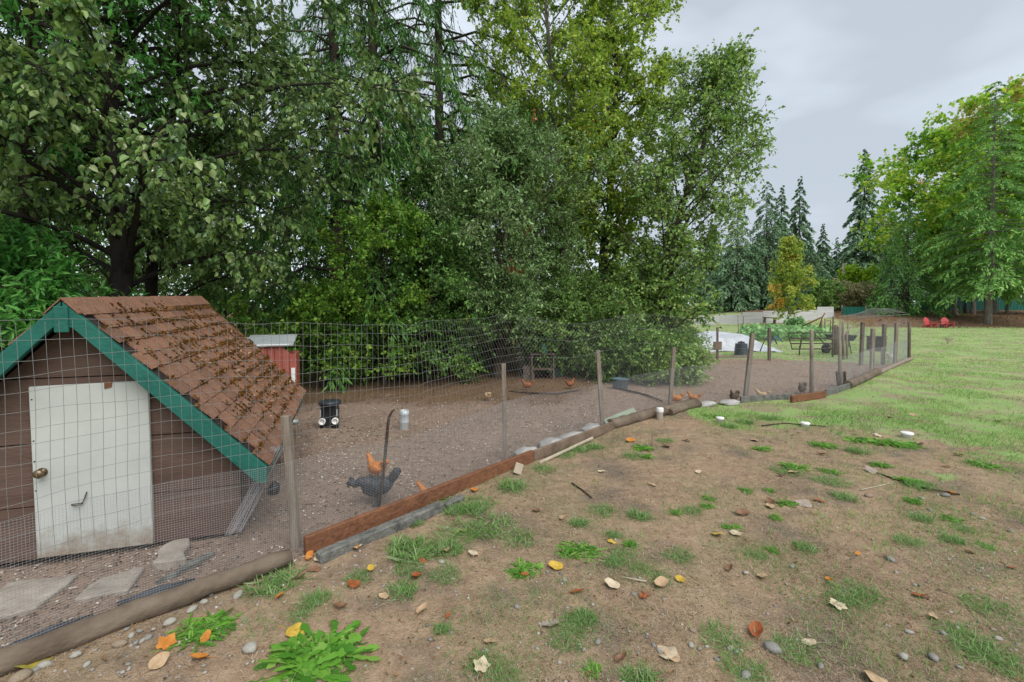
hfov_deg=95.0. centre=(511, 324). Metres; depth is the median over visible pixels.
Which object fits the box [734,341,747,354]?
compost bin
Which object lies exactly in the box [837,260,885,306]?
lime bush
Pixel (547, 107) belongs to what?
background tree
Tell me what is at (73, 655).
stone
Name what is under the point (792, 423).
twig
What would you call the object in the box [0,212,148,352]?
rowan shrub
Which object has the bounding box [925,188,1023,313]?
maple sapling
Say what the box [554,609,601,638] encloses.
grass tuft
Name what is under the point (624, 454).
grass tuft
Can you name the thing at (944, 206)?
maple sapling
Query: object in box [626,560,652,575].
grass tuft
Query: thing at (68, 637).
log
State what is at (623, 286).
understory shrub
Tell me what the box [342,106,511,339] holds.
background tree
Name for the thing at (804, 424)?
drain cap
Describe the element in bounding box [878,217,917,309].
fir tree
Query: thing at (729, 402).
stone slab
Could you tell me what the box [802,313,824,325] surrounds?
leaning bar
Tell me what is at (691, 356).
understory shrub
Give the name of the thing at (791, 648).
grass tuft
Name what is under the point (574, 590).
fallen leaf
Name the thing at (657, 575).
grass tuft
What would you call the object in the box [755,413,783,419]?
grass tuft
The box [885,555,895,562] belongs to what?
stone
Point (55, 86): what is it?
alder tree
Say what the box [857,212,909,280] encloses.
fir tree
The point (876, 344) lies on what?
compost bin
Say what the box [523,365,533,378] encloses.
crate
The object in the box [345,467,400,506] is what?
hen
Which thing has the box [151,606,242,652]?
dandelion plant
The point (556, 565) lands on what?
fallen leaf
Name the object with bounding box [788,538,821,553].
grass tuft
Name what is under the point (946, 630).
grass tuft
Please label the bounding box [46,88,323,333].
background tree
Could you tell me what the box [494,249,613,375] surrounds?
understory shrub
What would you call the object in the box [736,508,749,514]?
fallen leaf
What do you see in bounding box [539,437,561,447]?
sack
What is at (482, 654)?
grass tuft
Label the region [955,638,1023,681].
grass tuft
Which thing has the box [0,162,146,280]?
background tree
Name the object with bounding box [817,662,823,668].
stone
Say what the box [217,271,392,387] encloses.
hazel bush
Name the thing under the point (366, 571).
grass tuft
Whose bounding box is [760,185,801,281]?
fir tree
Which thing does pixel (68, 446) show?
door
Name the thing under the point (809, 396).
plank
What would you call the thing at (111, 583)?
concrete slab
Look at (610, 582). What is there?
fallen leaf
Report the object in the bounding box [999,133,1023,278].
fir tree
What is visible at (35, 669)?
stone
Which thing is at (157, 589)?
plastic strip
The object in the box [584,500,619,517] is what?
grass tuft
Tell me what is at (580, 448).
grass tuft
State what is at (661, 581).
fallen leaf
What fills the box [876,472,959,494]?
twig
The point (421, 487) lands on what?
hen
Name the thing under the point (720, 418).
drain cap
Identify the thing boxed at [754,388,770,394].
hen
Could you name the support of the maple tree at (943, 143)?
on the ground at (610, 463)
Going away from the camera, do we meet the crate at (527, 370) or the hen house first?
the hen house
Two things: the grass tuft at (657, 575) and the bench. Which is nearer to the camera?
the grass tuft at (657, 575)
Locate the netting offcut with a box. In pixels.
[225,445,282,534]
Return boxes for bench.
[762,317,775,323]
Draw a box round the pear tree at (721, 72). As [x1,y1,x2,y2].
[568,27,785,337]
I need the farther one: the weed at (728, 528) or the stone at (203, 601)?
the weed at (728, 528)
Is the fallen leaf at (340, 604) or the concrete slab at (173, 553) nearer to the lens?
the fallen leaf at (340, 604)
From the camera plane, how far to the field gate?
17.31 m
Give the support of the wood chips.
on the ground at (610, 463)
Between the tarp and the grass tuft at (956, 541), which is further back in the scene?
the tarp
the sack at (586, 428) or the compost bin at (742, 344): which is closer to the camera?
the sack at (586, 428)
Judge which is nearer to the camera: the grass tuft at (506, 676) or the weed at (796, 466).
the grass tuft at (506, 676)
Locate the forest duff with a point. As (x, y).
(931, 317)
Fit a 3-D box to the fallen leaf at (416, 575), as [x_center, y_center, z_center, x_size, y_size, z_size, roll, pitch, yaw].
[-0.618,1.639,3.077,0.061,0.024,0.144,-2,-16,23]
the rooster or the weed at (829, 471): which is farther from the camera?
the rooster
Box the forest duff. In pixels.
[744,310,1023,327]
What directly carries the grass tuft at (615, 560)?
on the ground at (610, 463)
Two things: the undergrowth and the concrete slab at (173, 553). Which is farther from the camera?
the undergrowth
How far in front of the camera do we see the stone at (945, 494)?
4.34 m
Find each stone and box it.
[7,668,33,681]
[32,666,40,672]
[36,660,52,668]
[69,651,81,658]
[82,660,90,667]
[111,639,127,647]
[128,632,134,638]
[145,634,152,640]
[162,617,176,625]
[186,604,197,613]
[199,599,207,603]
[233,589,242,599]
[242,641,256,653]
[595,638,600,644]
[741,670,751,679]
[763,641,782,654]
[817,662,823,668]
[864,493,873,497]
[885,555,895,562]
[897,652,908,660]
[904,629,914,633]
[927,653,938,661]
[940,493,950,496]
[994,636,1003,640]
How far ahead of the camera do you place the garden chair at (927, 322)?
41.30 m
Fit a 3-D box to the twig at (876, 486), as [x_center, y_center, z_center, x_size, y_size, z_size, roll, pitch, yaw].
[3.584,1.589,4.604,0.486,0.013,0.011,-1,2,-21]
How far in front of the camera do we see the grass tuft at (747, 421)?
7.07 m
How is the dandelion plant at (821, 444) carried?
on the ground at (610, 463)
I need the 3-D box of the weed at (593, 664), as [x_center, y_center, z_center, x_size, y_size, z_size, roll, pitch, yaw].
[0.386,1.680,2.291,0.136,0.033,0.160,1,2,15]
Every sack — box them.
[514,447,536,455]
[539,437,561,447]
[560,431,582,438]
[580,423,598,431]
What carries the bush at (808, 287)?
on the ground at (610, 463)
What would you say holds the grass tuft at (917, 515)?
on the ground at (610, 463)
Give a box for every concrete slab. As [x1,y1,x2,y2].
[0,574,76,620]
[74,567,144,602]
[152,538,189,569]
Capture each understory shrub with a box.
[493,282,650,381]
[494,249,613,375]
[553,259,691,371]
[579,314,696,384]
[622,325,719,386]
[663,315,714,366]
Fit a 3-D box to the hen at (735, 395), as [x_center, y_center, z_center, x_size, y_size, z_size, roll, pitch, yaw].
[4.114,1.319,8.684,0.290,0.261,0.135,-1,2,-35]
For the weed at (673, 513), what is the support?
on the ground at (610, 463)
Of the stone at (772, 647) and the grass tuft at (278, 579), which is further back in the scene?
the grass tuft at (278, 579)
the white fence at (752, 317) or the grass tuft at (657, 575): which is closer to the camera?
the grass tuft at (657, 575)
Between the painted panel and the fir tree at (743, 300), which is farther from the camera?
the fir tree at (743, 300)
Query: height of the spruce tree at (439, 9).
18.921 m
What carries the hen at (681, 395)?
on the ground at (610, 463)
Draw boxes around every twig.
[571,482,591,497]
[622,576,645,581]
[761,423,825,426]
[860,482,892,489]
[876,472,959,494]
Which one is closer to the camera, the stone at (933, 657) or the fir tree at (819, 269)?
the stone at (933, 657)
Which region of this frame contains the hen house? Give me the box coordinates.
[247,334,299,415]
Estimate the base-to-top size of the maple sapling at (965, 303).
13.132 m
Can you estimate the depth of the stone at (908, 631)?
2.51 m
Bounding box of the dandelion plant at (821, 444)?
[809,441,839,448]
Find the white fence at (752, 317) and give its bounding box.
[694,307,833,324]
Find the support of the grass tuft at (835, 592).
on the ground at (610, 463)
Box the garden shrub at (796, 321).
[783,314,805,325]
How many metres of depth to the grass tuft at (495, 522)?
3.77 m
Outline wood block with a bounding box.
[513,462,523,474]
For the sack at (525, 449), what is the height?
0.161 m
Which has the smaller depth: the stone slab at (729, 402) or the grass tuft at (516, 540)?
the grass tuft at (516, 540)
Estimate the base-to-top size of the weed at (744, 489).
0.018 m
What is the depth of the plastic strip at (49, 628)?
2.51 m
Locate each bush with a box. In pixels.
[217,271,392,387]
[285,188,486,384]
[339,216,494,383]
[796,272,833,308]
[807,276,847,309]
[821,278,856,310]
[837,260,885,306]
[839,280,887,310]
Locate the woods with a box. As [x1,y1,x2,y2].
[588,237,1020,307]
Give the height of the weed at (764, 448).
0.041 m
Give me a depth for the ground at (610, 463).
3.70 m
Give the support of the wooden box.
attached to the netting fence at (717, 357)
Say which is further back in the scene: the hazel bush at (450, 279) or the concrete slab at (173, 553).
the hazel bush at (450, 279)
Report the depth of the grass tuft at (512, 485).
4.54 m
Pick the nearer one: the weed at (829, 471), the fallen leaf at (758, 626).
the fallen leaf at (758, 626)
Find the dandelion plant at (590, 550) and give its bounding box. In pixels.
[555,540,608,562]
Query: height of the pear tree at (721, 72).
8.674 m
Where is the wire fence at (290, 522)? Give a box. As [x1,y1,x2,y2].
[0,308,910,646]
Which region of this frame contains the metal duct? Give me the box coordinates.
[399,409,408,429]
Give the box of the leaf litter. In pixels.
[1,349,1023,681]
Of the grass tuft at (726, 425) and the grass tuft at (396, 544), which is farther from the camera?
the grass tuft at (726, 425)
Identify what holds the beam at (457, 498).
on the ground at (610, 463)
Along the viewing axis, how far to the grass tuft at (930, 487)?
4.56 m
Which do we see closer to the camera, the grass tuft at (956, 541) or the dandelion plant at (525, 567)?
the dandelion plant at (525, 567)
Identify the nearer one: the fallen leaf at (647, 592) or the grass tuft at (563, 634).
the grass tuft at (563, 634)
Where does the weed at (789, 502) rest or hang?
on the ground at (610, 463)
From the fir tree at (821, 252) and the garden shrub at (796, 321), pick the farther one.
the fir tree at (821, 252)
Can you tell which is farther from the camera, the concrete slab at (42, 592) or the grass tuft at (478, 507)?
the grass tuft at (478, 507)
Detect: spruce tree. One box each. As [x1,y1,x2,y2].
[198,0,458,392]
[200,0,498,371]
[211,0,345,349]
[293,0,573,361]
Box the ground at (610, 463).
[0,307,1023,681]
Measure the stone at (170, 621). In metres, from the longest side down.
0.066 x 0.046 x 0.035 m
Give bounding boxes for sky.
[0,0,1023,306]
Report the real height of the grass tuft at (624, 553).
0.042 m
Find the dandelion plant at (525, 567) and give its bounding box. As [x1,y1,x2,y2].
[503,557,543,579]
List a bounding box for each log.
[0,549,292,676]
[607,398,698,428]
[667,401,701,415]
[842,368,881,387]
[881,357,912,373]
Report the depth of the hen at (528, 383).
9.93 m
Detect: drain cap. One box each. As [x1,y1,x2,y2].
[656,407,663,419]
[716,416,723,422]
[800,421,809,427]
[900,431,913,438]
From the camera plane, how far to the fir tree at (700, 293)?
79.25 m
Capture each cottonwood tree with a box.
[452,0,655,368]
[544,0,700,335]
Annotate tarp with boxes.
[697,331,782,351]
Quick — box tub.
[611,377,628,388]
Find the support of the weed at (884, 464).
on the ground at (610, 463)
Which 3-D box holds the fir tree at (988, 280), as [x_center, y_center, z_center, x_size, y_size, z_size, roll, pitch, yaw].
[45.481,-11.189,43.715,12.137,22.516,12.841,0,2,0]
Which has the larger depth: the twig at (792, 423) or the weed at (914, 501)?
the twig at (792, 423)
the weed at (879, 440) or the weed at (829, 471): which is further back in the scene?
the weed at (879, 440)
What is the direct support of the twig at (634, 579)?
on the ground at (610, 463)
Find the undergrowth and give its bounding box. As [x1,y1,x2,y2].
[51,152,619,367]
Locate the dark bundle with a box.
[267,481,279,494]
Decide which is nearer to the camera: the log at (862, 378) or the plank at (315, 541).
the plank at (315, 541)
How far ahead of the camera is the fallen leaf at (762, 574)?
3.06 m
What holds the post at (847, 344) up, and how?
on the ground at (610, 463)
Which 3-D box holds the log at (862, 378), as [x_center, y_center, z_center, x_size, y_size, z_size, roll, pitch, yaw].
[8.494,1.282,11.301,3.488,0.221,0.214,-2,3,-43]
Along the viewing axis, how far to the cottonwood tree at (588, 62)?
12.39 m
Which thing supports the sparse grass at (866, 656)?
on the ground at (610, 463)
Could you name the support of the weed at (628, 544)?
on the ground at (610, 463)
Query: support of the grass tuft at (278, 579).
on the ground at (610, 463)
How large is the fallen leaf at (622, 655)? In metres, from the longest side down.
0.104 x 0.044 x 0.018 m
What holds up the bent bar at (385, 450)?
on the ground at (610, 463)
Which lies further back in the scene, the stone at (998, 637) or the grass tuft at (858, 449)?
the grass tuft at (858, 449)
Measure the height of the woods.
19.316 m
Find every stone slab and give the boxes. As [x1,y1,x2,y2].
[701,400,716,406]
[719,399,739,405]
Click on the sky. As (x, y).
(850, 77)
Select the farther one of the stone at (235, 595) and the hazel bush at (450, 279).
the hazel bush at (450, 279)
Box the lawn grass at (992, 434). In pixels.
[565,325,1023,672]
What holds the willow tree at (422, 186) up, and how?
on the ground at (610, 463)
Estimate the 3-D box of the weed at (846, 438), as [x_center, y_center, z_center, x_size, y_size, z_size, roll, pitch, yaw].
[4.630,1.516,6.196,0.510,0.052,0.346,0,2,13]
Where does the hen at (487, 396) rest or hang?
on the ground at (610, 463)
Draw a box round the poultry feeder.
[318,399,340,427]
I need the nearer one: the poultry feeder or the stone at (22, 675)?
the stone at (22, 675)
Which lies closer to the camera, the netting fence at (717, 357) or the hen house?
the hen house
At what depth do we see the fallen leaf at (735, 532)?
3.64 m
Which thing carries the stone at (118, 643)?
on the ground at (610, 463)
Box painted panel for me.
[604,407,634,428]
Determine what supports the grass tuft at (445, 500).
on the ground at (610, 463)
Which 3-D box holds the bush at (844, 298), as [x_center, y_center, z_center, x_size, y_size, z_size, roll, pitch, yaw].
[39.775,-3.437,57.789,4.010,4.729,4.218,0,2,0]
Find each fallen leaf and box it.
[14,657,52,668]
[142,651,168,673]
[152,632,176,657]
[189,652,214,658]
[200,629,210,647]
[281,622,305,636]
[305,549,313,559]
[307,565,325,571]
[333,601,346,606]
[346,579,359,587]
[367,563,374,570]
[379,592,389,598]
[411,571,421,577]
[415,602,427,615]
[468,550,477,557]
[474,655,489,678]
[484,638,498,641]
[541,619,562,625]
[548,561,568,569]
[566,588,583,593]
[604,578,623,589]
[612,651,625,665]
[626,437,634,441]
[642,589,650,595]
[654,576,670,586]
[657,645,680,659]
[664,649,686,664]
[675,575,688,583]
[725,564,731,569]
[729,529,742,535]
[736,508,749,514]
[748,621,762,643]
[757,573,767,578]
[766,497,774,503]
[795,499,820,507]
[801,638,823,644]
[830,598,850,615]
[861,660,887,681]
[865,465,877,472]
[911,592,934,597]
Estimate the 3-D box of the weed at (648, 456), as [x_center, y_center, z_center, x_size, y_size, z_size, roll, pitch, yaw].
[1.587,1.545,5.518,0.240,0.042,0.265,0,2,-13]
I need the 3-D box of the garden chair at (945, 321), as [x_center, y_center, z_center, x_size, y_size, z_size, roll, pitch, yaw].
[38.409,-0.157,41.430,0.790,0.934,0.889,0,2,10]
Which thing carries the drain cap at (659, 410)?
on the ground at (610, 463)
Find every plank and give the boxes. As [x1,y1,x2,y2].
[303,450,533,554]
[533,421,613,460]
[740,393,792,402]
[790,391,825,402]
[825,383,849,395]
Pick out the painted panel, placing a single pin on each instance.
(614, 416)
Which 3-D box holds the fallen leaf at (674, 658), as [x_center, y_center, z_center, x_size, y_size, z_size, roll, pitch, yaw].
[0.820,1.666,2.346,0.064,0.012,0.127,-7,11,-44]
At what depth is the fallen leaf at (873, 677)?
2.19 m
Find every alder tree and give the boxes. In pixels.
[0,0,396,303]
[0,0,488,296]
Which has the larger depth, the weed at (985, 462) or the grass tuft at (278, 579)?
the weed at (985, 462)
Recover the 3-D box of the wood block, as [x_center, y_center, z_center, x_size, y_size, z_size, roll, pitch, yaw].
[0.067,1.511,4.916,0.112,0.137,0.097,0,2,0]
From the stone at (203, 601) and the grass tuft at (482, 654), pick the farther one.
the stone at (203, 601)
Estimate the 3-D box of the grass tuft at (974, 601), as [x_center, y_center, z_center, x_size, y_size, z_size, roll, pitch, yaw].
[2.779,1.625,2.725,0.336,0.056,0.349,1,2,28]
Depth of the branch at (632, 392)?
9.65 m
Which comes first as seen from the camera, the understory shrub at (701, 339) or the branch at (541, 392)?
the branch at (541, 392)
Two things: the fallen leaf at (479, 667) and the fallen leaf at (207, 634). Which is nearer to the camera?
the fallen leaf at (479, 667)
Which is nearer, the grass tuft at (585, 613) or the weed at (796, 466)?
the grass tuft at (585, 613)
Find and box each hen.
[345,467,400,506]
[366,451,388,475]
[416,480,441,493]
[485,392,490,400]
[521,379,533,390]
[565,378,574,388]
[673,393,684,401]
[687,390,701,398]
[730,389,739,399]
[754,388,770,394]
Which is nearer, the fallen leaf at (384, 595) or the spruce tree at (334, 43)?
the fallen leaf at (384, 595)
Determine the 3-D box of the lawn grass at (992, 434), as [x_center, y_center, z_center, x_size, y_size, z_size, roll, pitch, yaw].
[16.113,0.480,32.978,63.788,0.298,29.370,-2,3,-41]
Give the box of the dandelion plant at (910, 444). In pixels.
[876,438,927,449]
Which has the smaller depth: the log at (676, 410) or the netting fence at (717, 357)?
the log at (676, 410)
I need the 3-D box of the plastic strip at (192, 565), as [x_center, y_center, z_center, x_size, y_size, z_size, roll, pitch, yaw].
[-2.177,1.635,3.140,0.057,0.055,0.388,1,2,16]
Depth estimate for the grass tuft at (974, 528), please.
3.71 m
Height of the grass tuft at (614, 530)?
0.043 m
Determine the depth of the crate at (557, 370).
12.02 m
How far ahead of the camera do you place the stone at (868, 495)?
4.35 m
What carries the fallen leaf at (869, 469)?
on the ground at (610, 463)
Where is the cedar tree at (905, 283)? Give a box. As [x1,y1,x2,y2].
[863,202,964,318]
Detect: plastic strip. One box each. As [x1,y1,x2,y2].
[7,614,93,645]
[117,578,194,605]
[155,551,214,584]
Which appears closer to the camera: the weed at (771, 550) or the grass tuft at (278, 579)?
the grass tuft at (278, 579)
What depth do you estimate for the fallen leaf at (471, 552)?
3.35 m
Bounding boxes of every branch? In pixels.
[509,390,576,394]
[613,387,662,401]
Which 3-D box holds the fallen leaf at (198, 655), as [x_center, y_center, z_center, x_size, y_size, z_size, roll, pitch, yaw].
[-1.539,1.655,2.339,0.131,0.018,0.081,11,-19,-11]
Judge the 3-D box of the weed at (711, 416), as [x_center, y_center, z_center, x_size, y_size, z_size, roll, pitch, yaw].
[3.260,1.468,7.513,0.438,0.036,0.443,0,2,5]
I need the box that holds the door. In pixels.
[29,381,154,558]
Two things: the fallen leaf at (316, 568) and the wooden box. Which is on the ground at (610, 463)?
the fallen leaf at (316, 568)
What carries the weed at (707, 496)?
on the ground at (610, 463)
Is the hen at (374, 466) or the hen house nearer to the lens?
the hen at (374, 466)
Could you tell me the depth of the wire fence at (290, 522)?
3.44 m
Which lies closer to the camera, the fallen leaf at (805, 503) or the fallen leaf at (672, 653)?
the fallen leaf at (672, 653)
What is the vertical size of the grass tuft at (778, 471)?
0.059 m
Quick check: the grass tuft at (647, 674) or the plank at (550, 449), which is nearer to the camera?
the grass tuft at (647, 674)
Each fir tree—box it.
[687,217,729,312]
[697,205,772,313]
[728,183,795,309]
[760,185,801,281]
[771,176,829,309]
[791,247,825,309]
[813,224,838,302]
[826,239,840,277]
[831,149,898,308]
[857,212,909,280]
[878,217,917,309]
[911,81,1023,323]
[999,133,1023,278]
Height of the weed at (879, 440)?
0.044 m
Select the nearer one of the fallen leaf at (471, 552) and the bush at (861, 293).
the fallen leaf at (471, 552)
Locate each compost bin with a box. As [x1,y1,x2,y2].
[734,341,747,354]
[866,336,886,350]
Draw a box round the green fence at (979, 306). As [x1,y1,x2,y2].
[841,297,1023,314]
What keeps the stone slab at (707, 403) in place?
on the ground at (610, 463)
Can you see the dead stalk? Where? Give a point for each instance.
(651, 443)
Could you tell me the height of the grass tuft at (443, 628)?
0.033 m
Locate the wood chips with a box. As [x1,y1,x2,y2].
[0,358,883,646]
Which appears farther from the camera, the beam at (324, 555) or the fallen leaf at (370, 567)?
the beam at (324, 555)
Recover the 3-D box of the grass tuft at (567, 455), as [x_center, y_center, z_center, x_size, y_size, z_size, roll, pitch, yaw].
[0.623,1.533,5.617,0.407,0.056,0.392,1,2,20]
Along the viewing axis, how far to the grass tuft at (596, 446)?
5.87 m
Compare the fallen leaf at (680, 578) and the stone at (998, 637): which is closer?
the stone at (998, 637)
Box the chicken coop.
[0,296,305,563]
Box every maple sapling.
[910,192,1016,314]
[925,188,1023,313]
[926,209,1018,312]
[995,225,1023,312]
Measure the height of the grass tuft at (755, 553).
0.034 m
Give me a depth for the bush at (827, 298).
55.19 m
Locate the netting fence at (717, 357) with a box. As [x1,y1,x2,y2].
[700,322,907,365]
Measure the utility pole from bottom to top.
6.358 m
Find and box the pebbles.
[12,380,1022,681]
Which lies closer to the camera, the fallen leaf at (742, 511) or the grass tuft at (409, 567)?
the grass tuft at (409, 567)
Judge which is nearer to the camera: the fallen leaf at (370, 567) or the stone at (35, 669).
the stone at (35, 669)
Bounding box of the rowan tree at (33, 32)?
[0,0,243,274]
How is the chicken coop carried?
on the ground at (610, 463)
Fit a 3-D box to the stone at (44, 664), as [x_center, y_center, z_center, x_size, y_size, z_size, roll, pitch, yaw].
[-2.283,1.663,2.292,0.068,0.036,0.049,-6,-6,-8]
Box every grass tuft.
[231,560,314,604]
[286,603,313,623]
[293,585,336,610]
[338,567,378,585]
[370,531,444,570]
[380,576,423,603]
[392,557,426,576]
[410,518,425,528]
[424,559,463,585]
[425,535,466,560]
[429,495,460,509]
[430,621,451,637]
[432,514,497,546]
[440,502,467,517]
[451,493,502,513]
[456,499,492,516]
[459,644,508,678]
[461,509,518,543]
[483,661,524,681]
[492,477,531,493]
[497,526,540,548]
[532,464,559,473]
[539,618,591,656]
[551,450,576,459]
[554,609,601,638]
[567,515,592,527]
[567,605,601,630]
[568,444,590,454]
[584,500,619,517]
[586,442,607,449]
[600,552,632,568]
[606,529,622,538]
[608,545,639,560]
[611,656,666,681]
[620,452,644,458]
[625,506,660,520]
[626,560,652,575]
[643,569,672,584]
[657,436,672,442]
[661,544,696,565]
[678,503,707,515]
[694,617,754,656]
[717,646,776,681]
[722,421,741,429]
[734,417,756,424]
[740,546,770,560]
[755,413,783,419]
[761,627,828,671]
[769,464,804,475]
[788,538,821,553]
[812,474,857,486]
[822,588,868,617]
[826,576,896,610]
[828,488,861,503]
[842,443,873,454]
[889,532,930,547]
[901,477,945,491]
[904,510,938,525]
[923,614,987,646]
[935,530,974,545]
[942,624,1023,670]
[944,521,980,534]
[954,589,1021,621]
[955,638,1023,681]
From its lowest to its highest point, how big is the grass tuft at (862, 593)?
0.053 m
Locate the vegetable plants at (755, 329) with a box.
[739,322,831,340]
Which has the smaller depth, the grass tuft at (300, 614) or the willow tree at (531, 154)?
the grass tuft at (300, 614)
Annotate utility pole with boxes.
[841,263,845,284]
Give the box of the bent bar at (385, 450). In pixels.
[377,409,394,507]
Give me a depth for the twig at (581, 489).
4.50 m
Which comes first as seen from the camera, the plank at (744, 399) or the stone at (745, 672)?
the stone at (745, 672)
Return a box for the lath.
[539,437,592,463]
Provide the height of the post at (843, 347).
1.394 m
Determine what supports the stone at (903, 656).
on the ground at (610, 463)
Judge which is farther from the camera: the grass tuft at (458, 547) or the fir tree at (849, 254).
the fir tree at (849, 254)
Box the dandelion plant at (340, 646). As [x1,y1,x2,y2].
[248,619,380,681]
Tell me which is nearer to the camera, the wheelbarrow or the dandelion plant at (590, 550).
the dandelion plant at (590, 550)
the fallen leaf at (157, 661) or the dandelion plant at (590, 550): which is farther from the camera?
the dandelion plant at (590, 550)
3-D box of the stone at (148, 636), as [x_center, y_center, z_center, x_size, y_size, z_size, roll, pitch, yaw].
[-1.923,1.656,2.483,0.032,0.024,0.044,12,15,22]
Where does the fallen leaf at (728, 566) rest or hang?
on the ground at (610, 463)
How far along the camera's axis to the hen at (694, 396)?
8.47 m
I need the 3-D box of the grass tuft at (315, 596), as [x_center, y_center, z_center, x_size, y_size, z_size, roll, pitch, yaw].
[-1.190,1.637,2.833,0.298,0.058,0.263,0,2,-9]
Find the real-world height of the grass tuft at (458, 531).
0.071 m
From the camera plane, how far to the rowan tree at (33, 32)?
7.04 m
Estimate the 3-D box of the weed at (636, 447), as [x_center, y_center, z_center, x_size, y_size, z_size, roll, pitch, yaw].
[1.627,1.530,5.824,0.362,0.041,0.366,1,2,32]
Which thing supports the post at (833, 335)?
on the ground at (610, 463)
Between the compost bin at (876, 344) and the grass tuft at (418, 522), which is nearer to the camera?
the grass tuft at (418, 522)
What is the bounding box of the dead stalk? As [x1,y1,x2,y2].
[648,431,652,446]
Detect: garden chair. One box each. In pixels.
[922,317,936,327]
[940,317,953,327]
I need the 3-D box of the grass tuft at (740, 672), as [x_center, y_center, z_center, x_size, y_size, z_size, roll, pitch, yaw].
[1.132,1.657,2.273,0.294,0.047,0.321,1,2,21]
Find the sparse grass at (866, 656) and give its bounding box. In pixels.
[76,406,1023,681]
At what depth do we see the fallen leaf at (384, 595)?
2.86 m
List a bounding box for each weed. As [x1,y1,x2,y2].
[553,545,582,560]
[577,657,604,681]
[621,538,639,548]
[627,444,654,451]
[639,452,654,458]
[669,509,683,516]
[699,501,715,509]
[701,494,716,501]
[702,413,725,419]
[722,523,742,530]
[738,487,752,493]
[753,446,772,451]
[762,545,781,554]
[768,512,784,521]
[774,497,799,508]
[775,461,811,470]
[813,466,844,474]
[843,435,882,443]
[859,437,895,445]
[866,460,895,468]
[891,475,928,488]
[900,495,924,505]
[938,512,963,524]
[963,458,1012,471]
[975,542,996,550]
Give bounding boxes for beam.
[316,501,443,563]
[443,494,463,508]
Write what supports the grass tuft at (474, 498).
on the ground at (610, 463)
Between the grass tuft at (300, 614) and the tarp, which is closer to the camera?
the grass tuft at (300, 614)
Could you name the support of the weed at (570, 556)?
on the ground at (610, 463)
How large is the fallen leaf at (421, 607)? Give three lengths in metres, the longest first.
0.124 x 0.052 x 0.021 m
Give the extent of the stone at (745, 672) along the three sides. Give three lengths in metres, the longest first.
0.060 x 0.042 x 0.032 m
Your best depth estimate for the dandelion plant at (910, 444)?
5.97 m
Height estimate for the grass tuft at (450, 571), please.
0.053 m
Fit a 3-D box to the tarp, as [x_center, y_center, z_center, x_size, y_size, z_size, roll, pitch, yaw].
[9.135,0.677,20.837,5.922,0.724,4.646,0,2,0]
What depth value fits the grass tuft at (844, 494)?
4.32 m
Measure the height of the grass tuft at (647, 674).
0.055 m
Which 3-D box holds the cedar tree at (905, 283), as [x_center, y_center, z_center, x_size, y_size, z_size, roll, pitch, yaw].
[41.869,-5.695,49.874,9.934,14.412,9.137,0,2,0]
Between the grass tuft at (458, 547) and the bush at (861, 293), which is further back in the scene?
the bush at (861, 293)
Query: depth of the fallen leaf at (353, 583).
2.98 m
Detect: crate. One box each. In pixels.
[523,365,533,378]
[554,367,563,375]
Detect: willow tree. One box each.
[352,146,537,373]
[394,88,625,377]
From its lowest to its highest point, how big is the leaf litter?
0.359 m
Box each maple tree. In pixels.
[765,235,819,319]
[840,73,1023,312]
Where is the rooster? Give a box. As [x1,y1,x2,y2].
[798,382,806,393]
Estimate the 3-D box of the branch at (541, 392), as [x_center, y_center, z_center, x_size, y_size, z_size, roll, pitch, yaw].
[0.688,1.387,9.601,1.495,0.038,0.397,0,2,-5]
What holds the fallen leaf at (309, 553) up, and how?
on the ground at (610, 463)
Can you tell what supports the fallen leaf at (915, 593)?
on the ground at (610, 463)
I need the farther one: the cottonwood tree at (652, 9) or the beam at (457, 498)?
the cottonwood tree at (652, 9)
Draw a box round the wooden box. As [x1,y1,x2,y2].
[713,342,721,349]
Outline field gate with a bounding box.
[787,325,837,354]
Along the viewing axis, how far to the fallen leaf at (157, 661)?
2.30 m
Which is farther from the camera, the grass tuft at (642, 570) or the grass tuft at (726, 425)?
the grass tuft at (726, 425)
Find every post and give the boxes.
[832,316,833,356]
[842,321,844,359]
[846,332,847,357]
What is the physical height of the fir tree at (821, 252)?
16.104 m
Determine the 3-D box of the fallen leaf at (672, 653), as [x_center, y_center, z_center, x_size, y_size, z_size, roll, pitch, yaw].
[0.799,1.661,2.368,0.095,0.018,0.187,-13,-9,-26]
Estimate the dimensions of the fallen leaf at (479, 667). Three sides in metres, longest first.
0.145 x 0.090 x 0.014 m
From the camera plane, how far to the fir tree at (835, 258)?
94.47 m
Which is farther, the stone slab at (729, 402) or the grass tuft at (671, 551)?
the stone slab at (729, 402)
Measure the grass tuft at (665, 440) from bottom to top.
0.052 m
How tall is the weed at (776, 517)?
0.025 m
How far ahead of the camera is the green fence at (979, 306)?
59.93 m
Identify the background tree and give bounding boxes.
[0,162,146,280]
[5,129,170,296]
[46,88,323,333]
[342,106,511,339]
[466,94,599,352]
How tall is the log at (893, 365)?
0.140 m
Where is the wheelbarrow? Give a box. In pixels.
[821,326,859,353]
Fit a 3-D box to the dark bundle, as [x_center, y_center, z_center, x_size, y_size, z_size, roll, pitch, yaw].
[-2.235,1.545,4.405,0.098,0.165,0.094,1,2,36]
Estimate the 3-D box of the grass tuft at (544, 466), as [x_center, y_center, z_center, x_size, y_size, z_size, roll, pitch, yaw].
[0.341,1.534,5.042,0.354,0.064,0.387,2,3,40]
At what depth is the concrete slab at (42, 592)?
2.81 m

